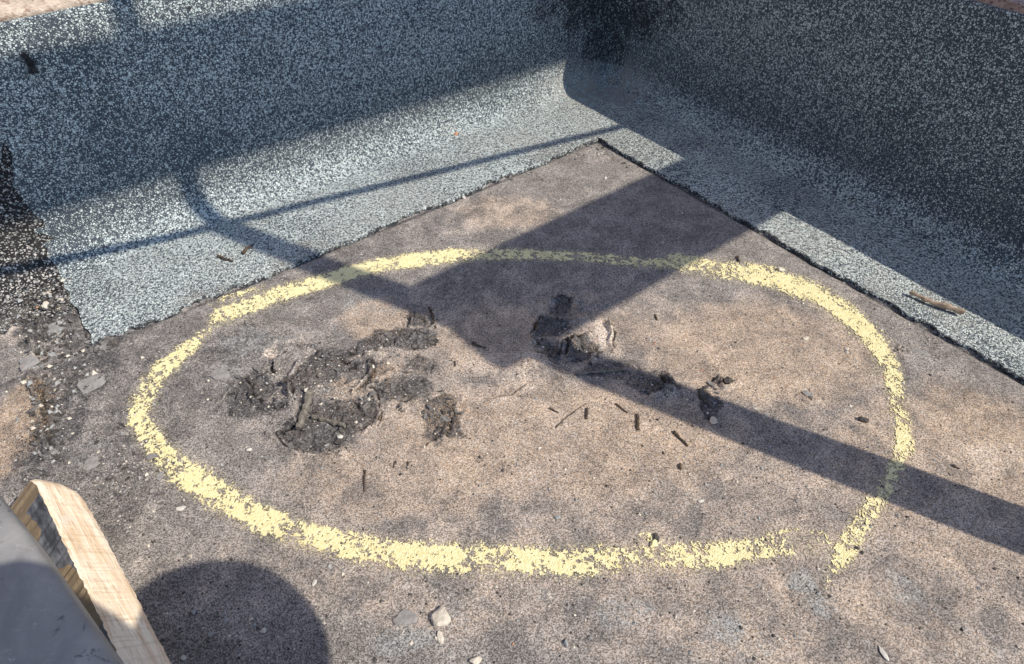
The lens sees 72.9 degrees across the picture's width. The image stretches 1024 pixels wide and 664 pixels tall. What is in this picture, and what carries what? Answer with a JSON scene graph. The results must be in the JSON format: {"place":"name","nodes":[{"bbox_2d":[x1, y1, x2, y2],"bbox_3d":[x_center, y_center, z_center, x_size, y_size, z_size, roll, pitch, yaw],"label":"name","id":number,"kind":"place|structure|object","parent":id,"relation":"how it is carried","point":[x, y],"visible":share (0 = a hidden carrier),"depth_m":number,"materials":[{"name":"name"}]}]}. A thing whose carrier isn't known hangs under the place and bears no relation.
{"place":"outdoors","nodes":[
{"label":"outdoors","id":0,"kind":"place"},
{"bbox_2d":[0,141,1023,663],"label":"roof deck","id":1,"kind":"structure","parent":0,"point":[964,521],"depth_m":1.23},
{"bbox_2d":[19,355,39,371],"bbox_3d":[-0.960,0.060,1.374,0.032,0.009,0.038,31,52,28],"label":"slate flake","id":2,"kind":"object","parent":1,"relation":"on","point":[29,361],"visible":1,"depth_m":1.37,"materials":[{"name":"grey stone"}]},
{"bbox_2d":[42,301,48,307],"bbox_3d":[-1.000,-0.058,1.486,0.014,0.013,0.019,-12,45,-12],"label":"stone","id":3,"kind":"object","parent":1,"relation":"on","point":[45,304],"visible":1,"depth_m":1.48,"materials":[{"name":"beige stone"}]},
{"bbox_2d":[47,319,63,333],"bbox_3d":[-0.956,-0.010,1.454,0.032,0.010,0.042,-13,45,-13],"label":"slate flake","id":4,"kind":"object","parent":1,"relation":"on","point":[52,328],"visible":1,"depth_m":1.45,"materials":[{"name":"grey stone"}]},
{"bbox_2d":[10,479,170,663],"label":"timber board","id":5,"kind":"object","parent":1,"relation":"on","point":[59,521],"visible":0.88,"depth_m":0.93,"materials":[{"name":"brown wood"}]},
{"bbox_2d":[0,496,123,663],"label":"grey rail","id":6,"kind":"object","parent":5,"relation":"on","point":[46,617],"visible":1,"depth_m":0.71,"materials":[{"name":"grey metal"}]},
{"bbox_2d":[77,374,105,393],"bbox_3d":[-0.812,0.098,1.338,0.051,0.004,0.040,-29,54,-29],"label":"slate flake","id":7,"kind":"object","parent":1,"relation":"on","point":[93,382],"visible":1,"depth_m":1.34,"materials":[{"name":"grey stone"}]},
{"bbox_2d":[83,456,99,470],"bbox_3d":[-0.734,0.228,1.208,0.029,0.003,0.025,-25,49,-24],"label":"slate flake","id":8,"kind":"object","parent":1,"relation":"on","point":[91,463],"visible":1,"depth_m":1.21,"materials":[{"name":"grey stone"}]},
{"bbox_2d":[176,506,185,510],"bbox_3d":[-0.546,0.290,1.142,0.016,0.003,0.010,-1,44,-1],"label":"stone","id":9,"kind":"object","parent":1,"relation":"on","point":[180,508],"visible":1,"depth_m":1.14,"materials":[{"name":"white stone"}]},
{"bbox_2d":[209,369,229,379],"bbox_3d":[-0.575,0.083,1.360,0.037,0.003,0.028,25,49,24],"label":"slate flake","id":10,"kind":"object","parent":1,"relation":"on","point":[217,374],"visible":1,"depth_m":1.36,"materials":[{"name":"grey stone"}]},
{"bbox_2d":[0,0,608,21],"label":"rendered wall","id":11,"kind":"structure","parent":1,"relation":"on","point":[13,9],"depth_m":1.31,"materials":[{"name":"beige paint"}]},
{"bbox_2d":[0,142,74,334],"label":"felt upstand","id":12,"kind":"object","parent":11,"relation":"attached to","point":[26,263],"visible":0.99,"depth_m":1.52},
{"bbox_2d":[0,0,608,345],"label":"felt upstand","id":13,"kind":"object","parent":11,"relation":"attached to","point":[164,153],"visible":1,"depth_m":1.68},
{"bbox_2d":[20,52,38,73],"bbox_3d":[-0.942,-0.525,1.353,0.023,0.043,0.021,0,44,0],"label":"tar drip","id":14,"kind":"object","parent":13,"relation":"attached to","point":[30,62],"visible":1,"depth_m":1.35},
{"bbox_2d":[217,254,232,261],"bbox_3d":[-0.669,-0.171,1.616,0.045,0.009,0.008,20,47,19],"label":"twig","id":15,"kind":"object","parent":13,"relation":"on","point":[221,257],"visible":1,"depth_m":1.62,"materials":[{"name":"brown wood"}]},
{"bbox_2d":[241,244,252,254],"bbox_3d":[-0.628,-0.197,1.643,0.011,0.010,0.039,12,45,12],"label":"twig","id":16,"kind":"object","parent":13,"relation":"on","point":[244,251],"visible":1,"depth_m":1.64,"materials":[{"name":"brown wood"}]},
{"bbox_2d":[295,389,313,429],"bbox_3d":[-0.384,0.144,1.286,0.017,0.018,0.086,1,44,1],"label":"stick","id":17,"kind":"object","parent":1,"relation":"on","point":[303,413],"visible":1,"depth_m":1.28,"materials":[{"name":"grey wood"}]},
{"bbox_2d":[311,415,345,427],"bbox_3d":[-0.335,0.164,1.268,0.072,0.015,0.011,16,46,17],"label":"stick","id":18,"kind":"object","parent":1,"relation":"on","point":[330,421],"visible":1,"depth_m":1.27,"materials":[{"name":"grey wood"}]},
{"bbox_2d":[363,470,365,491],"bbox_3d":[-0.251,0.253,1.179,0.010,0.006,0.042,0,44,0],"label":"twig","id":19,"kind":"object","parent":1,"relation":"on","point":[364,478],"visible":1,"depth_m":1.18,"materials":[{"name":"brown wood"}]},
{"bbox_2d":[24,143,719,494],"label":"membrane crumbs","id":20,"kind":"object","parent":1,"relation":"on","point":[108,429],"visible":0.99,"depth_m":1.33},
{"bbox_2d":[392,609,416,624],"bbox_3d":[-0.156,0.414,1.008,0.037,0.002,0.025,0,44,0],"label":"slate flake","id":21,"kind":"object","parent":1,"relation":"on","point":[405,617],"visible":1,"depth_m":1.01,"materials":[{"name":"grey stone"}]},
{"bbox_2d":[427,306,435,328],"bbox_3d":[-0.168,-0.032,1.468,0.009,0.017,0.056,-14,45,-14],"label":"twig","id":22,"kind":"object","parent":1,"relation":"on","point":[431,312],"visible":1,"depth_m":1.47,"materials":[{"name":"brown wood"}]},
{"bbox_2d":[430,605,450,625],"bbox_3d":[-0.105,0.413,1.006,0.026,0.016,0.029,-21,47,-20],"label":"stone","id":23,"kind":"object","parent":1,"relation":"on","point":[440,616],"visible":1,"depth_m":1.00,"materials":[{"name":"beige stone"}]},
{"bbox_2d":[437,631,443,643],"bbox_3d":[-0.102,0.435,0.988,0.008,0.005,0.019,-8,44,-8],"label":"stone","id":24,"kind":"object","parent":1,"relation":"on","point":[440,637],"visible":1,"depth_m":0.99,"materials":[{"name":"beige stone"}]},
{"bbox_2d":[469,656,481,663],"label":"stone","id":25,"kind":"object","parent":1,"relation":"on","point":[476,660],"visible":1,"depth_m":0.96,"materials":[{"name":"beige stone"}]},
{"bbox_2d":[472,341,485,348],"bbox_3d":[-0.068,0.028,1.414,0.034,0.007,0.008,25,49,24],"label":"twig","id":26,"kind":"object","parent":1,"relation":"on","point":[475,344],"visible":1,"depth_m":1.41,"materials":[{"name":"brown wood"}]},
{"bbox_2d":[0,146,1023,663],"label":"loose grit","id":27,"kind":"object","parent":1,"relation":"on","point":[66,346],"visible":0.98,"depth_m":1.29,"materials":[{"name":"gravel"}]},
{"bbox_2d":[125,247,914,588],"bbox_3d":[0.025,0.090,1.353,1.507,0.008,0.858,0,44,0],"label":"chalk ring","id":28,"kind":"object","parent":1,"relation":"on","point":[455,557],"visible":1,"depth_m":1.18,"materials":[{"name":"yellow paint"}]},
{"bbox_2d":[563,639,567,647],"bbox_3d":[0.076,0.441,0.982,0.007,0.007,0.012,0,44,0],"label":"stone","id":29,"kind":"object","parent":1,"relation":"on","point":[565,643],"visible":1,"depth_m":0.98,"materials":[{"name":"grey stone"}]},
{"bbox_2d":[555,403,585,427],"bbox_3d":[0.108,0.153,1.285,0.005,0.003,0.083,34,53,31],"label":"twig","id":30,"kind":"object","parent":1,"relation":"on","point":[567,416],"visible":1,"depth_m":1.28,"materials":[{"name":"wood"}]},
{"bbox_2d":[585,407,588,419],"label":"twig","id":31,"kind":"object","parent":1,"relation":"on","point":[586,415],"visible":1,"depth_m":1.28,"materials":[{"name":"brown wood"}]},
{"bbox_2d":[576,368,628,374],"bbox_3d":[0.177,0.077,1.364,0.104,0.008,0.009,-5,44,-5],"label":"stick","id":32,"kind":"object","parent":1,"relation":"on","point":[596,371],"visible":1,"depth_m":1.36,"materials":[{"name":"grey wood"}]},
{"bbox_2d":[636,413,639,429],"bbox_3d":[0.231,0.165,1.273,0.009,0.006,0.038,0,44,0],"label":"twig","id":33,"kind":"object","parent":1,"relation":"on","point":[637,421],"visible":1,"depth_m":1.27,"materials":[{"name":"brown wood"}]},
{"bbox_2d":[650,539,657,547],"bbox_3d":[0.223,0.333,1.095,0.014,0.007,0.011,-8,44,-8],"label":"chalk crumb","id":34,"kind":"object","parent":1,"relation":"on","point":[653,543],"visible":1,"depth_m":1.09,"materials":[{"name":"yellow"}]},
{"bbox_2d":[653,533,659,541],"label":"bitumen flake","id":35,"kind":"object","parent":1,"relation":"on","point":[656,537],"visible":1,"depth_m":1.10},
{"bbox_2d":[673,430,688,446],"bbox_3d":[0.303,0.191,1.246,0.006,0.006,0.038,-24,49,-23],"label":"twig","id":36,"kind":"object","parent":1,"relation":"on","point":[680,438],"visible":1,"depth_m":1.24,"materials":[{"name":"brown wood"}]},
{"bbox_2d":[698,387,713,408],"bbox_3d":[0.369,0.125,1.314,0.020,0.006,0.054,-10,50,-14],"label":"bitumen flake","id":37,"kind":"object","parent":1,"relation":"on","point":[704,396],"visible":1,"depth_m":1.31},
{"bbox_2d":[710,416,717,423],"bbox_3d":[0.370,0.163,1.271,0.014,0.013,0.019,16,46,16],"label":"stone","id":38,"kind":"object","parent":1,"relation":"on","point":[713,420],"visible":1,"depth_m":1.27,"materials":[{"name":"grey stone"}]},
{"bbox_2d":[858,416,868,422],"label":"bitumen flake","id":39,"kind":"object","parent":1,"relation":"on","point":[863,419],"visible":1,"depth_m":1.27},
{"bbox_2d":[879,646,888,660],"bbox_3d":[0.521,0.451,0.972,0.006,0.004,0.022,-12,45,-12],"label":"stone","id":40,"kind":"object","parent":1,"relation":"on","point":[884,654],"visible":1,"depth_m":0.97,"materials":[{"name":"grey stone"}]},
{"bbox_2d":[911,349,931,356],"bbox_3d":[0.825,0.042,1.401,0.044,0.006,0.016,15,52,10],"label":"bitumen flake","id":41,"kind":"object","parent":1,"relation":"on","point":[922,352],"visible":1,"depth_m":1.40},
{"bbox_2d":[974,0,1023,13],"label":"parapet wall","id":42,"kind":"structure","parent":1,"relation":"on","point":[1015,5],"depth_m":1.38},
{"bbox_2d":[598,0,1023,383],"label":"felt upstand","id":43,"kind":"object","parent":42,"relation":"attached to","point":[874,148],"visible":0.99,"depth_m":1.69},
{"bbox_2d":[909,291,964,313],"bbox_3d":[0.913,-0.063,1.492,0.111,0.017,0.015,29,51,27],"label":"stick","id":44,"kind":"object","parent":43,"relation":"on","point":[947,306],"visible":1,"depth_m":1.49,"materials":[{"name":"brown wood"}]},
{"bbox_2d":[723,376,732,384],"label":"bitumen flake","id":45,"kind":"object","parent":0,"point":[727,380],"visible":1,"depth_m":1.34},
{"bbox_2d":[801,391,813,397],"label":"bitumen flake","id":46,"kind":"object","parent":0,"point":[807,394],"visible":1,"depth_m":1.32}
]}

